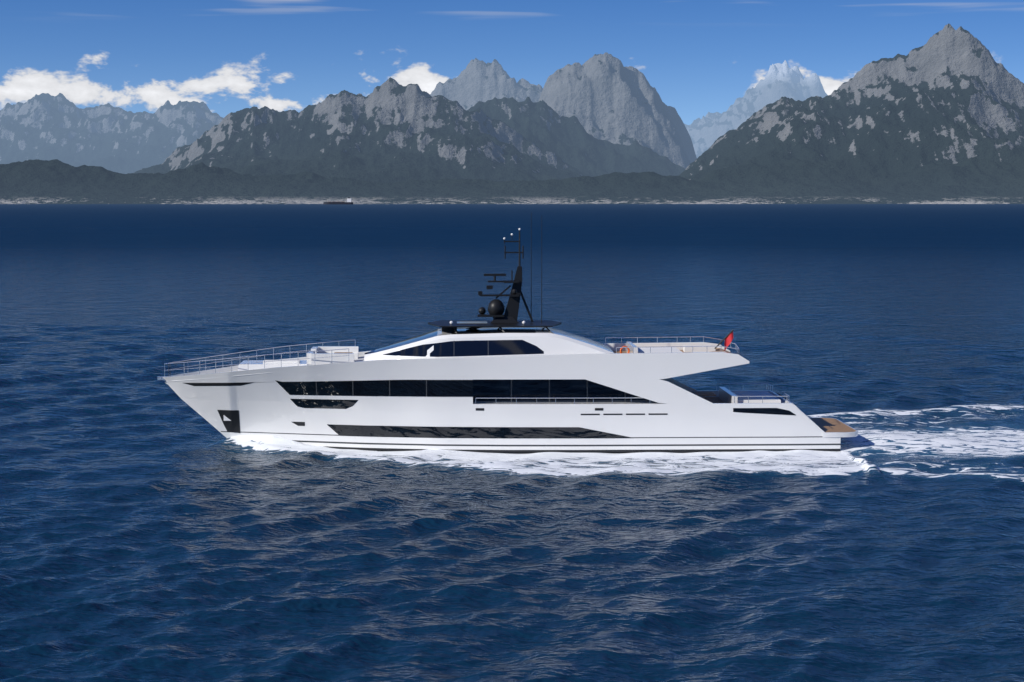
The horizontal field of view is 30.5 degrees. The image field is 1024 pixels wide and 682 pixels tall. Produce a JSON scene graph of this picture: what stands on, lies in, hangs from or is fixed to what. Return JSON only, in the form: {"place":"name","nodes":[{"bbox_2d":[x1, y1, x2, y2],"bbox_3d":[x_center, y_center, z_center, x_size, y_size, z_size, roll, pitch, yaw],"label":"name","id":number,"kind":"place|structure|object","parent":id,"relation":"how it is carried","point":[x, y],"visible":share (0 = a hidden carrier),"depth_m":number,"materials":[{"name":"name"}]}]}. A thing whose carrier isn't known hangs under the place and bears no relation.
{"place":"outdoors","nodes":[
{"label":"outdoors","id":0,"kind":"place"},
{"bbox_2d":[0,204,1023,681],"bbox_3d":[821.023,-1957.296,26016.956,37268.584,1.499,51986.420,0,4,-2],"label":"sea","id":1,"kind":"structure","parent":0,"point":[152,528],"depth_m":121.41,"materials":[{"name":"blue liquid"}]},
{"bbox_2d":[323,197,352,203],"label":"cargo ship","id":2,"kind":"object","parent":1,"relation":"on","point":[349,200],"visible":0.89,"depth_m":5677.70,"materials":[{"name":"grey metal"}]},
{"bbox_2d":[157,228,857,452],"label":"yacht","id":3,"kind":"object","parent":1,"relation":"on","point":[507,381],"visible":0.95,"depth_m":132.80,"materials":[{"name":"white metal"}]},
{"bbox_2d":[0,24,1023,203],"bbox_3d":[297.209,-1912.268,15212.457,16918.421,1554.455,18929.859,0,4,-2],"label":"mountain terrain","id":4,"kind":"structure","parent":0,"point":[937,118],"depth_m":8784.13,"materials":[{"name":"grey stone"}]},
{"bbox_2d":[0,0,1023,124],"label":"sky","id":5,"kind":"structure","parent":0,"point":[700,56],"materials":[{"name":"blue"}]}
]}

